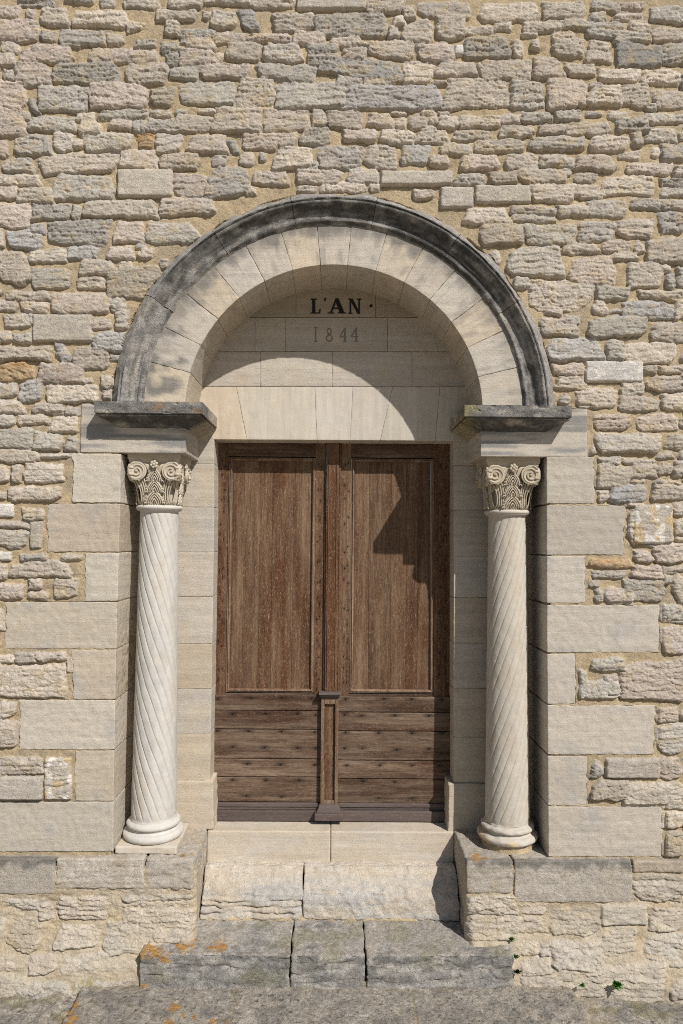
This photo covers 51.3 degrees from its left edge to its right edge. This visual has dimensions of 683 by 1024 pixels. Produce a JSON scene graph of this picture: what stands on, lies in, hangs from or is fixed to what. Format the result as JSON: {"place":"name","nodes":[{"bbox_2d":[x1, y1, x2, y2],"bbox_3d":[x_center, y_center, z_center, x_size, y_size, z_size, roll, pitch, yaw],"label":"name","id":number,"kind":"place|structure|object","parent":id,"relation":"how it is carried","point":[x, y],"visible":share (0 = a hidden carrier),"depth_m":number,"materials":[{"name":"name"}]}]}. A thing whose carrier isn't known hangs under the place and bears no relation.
{"place":"outdoors","nodes":[
{"label":"outdoors","id":0,"kind":"place"},
{"bbox_2d":[0,985,682,1023],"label":"pavement","id":1,"kind":"structure","parent":0,"point":[138,1004],"depth_m":3.76,"materials":[{"name":"stone"}]},
{"bbox_2d":[139,919,513,989],"bbox_3d":[-0.082,2.541,4.106,2.070,0.236,0.425,1,-2,-1],"label":"step","id":2,"kind":"object","parent":1,"relation":"on","point":[335,954],"visible":0.88,"depth_m":3.91,"materials":[{"name":"stone"}]},
{"bbox_2d":[199,860,459,921],"bbox_3d":[-0.069,2.320,4.377,1.604,0.283,0.294,1,-2,-1],"label":"step","id":3,"kind":"object","parent":2,"relation":"on","point":[361,890],"visible":0.98,"depth_m":4.28,"materials":[{"name":"stone"}]},
{"bbox_2d":[207,821,453,863],"bbox_3d":[-0.069,2.116,4.587,1.553,0.213,0.250,1,-2,-1],"label":"door threshold","id":4,"kind":"object","parent":3,"relation":"on","point":[310,841],"depth_m":4.47,"materials":[{"name":"stone"}]},
{"bbox_2d":[0,828,682,1003],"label":"stone plinth","id":5,"kind":"structure","parent":1,"relation":"on","point":[71,926],"depth_m":4.03,"materials":[{"name":"stone"}]},
{"bbox_2d":[115,454,190,853],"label":"twisted column","id":6,"kind":"structure","parent":5,"relation":"on","point":[155,824],"depth_m":4.22,"materials":[{"name":"stone"}]},
{"bbox_2d":[0,194,662,856],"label":"stone portal","id":7,"kind":"object","parent":5,"relation":"on","point":[326,318],"visible":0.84,"depth_m":4.22,"materials":[{"name":"stone"}]},
{"bbox_2d":[214,443,449,821],"bbox_3d":[-0.060,0.751,4.690,1.651,2.520,0.180,1,-2,-1],"label":"double door","id":8,"kind":"structure","parent":7,"relation":"attached to","point":[294,740],"depth_m":4.71,"materials":[{"name":"brown wood"}]},
{"bbox_2d":[214,443,324,820],"bbox_3d":[-0.499,0.748,4.715,0.775,2.519,0.121,1,-2,-1],"label":"door leaf","id":9,"kind":"structure","parent":8,"relation":"in","point":[269,668],"depth_m":4.71,"materials":[{"name":"brown wood"}]},
{"bbox_2d":[337,443,449,821],"bbox_3d":[0.369,0.756,4.724,0.792,2.520,0.121,1,-2,-1],"label":"door leaf","id":10,"kind":"structure","parent":8,"relation":"in","point":[394,729],"depth_m":4.71,"materials":[{"name":"brown wood"}]},
{"bbox_2d":[0,0,682,859],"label":"rubble wall","id":11,"kind":"structure","parent":5,"relation":"on","point":[534,148],"depth_m":4.23,"materials":[{"name":"beige stone"}]},
{"bbox_2d":[476,457,540,854],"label":"twisted column","id":12,"kind":"structure","parent":5,"relation":"on","point":[506,485],"depth_m":4.24,"materials":[{"name":"stone"}]},
{"bbox_2d":[512,969,521,974],"bbox_3d":[0.966,2.527,3.912,0.054,0.028,0.031,1,-2,-1],"label":"weed","id":13,"kind":"object","parent":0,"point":[517,971],"visible":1,"depth_m":3.91,"materials":[{"name":"green plant"}]},
{"bbox_2d":[611,980,623,990],"bbox_3d":[1.507,2.579,3.876,0.079,0.045,0.049,1,-2,-1],"label":"weed","id":14,"kind":"object","parent":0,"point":[616,985],"visible":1,"depth_m":3.88,"materials":[{"name":"green plant"}]}
]}

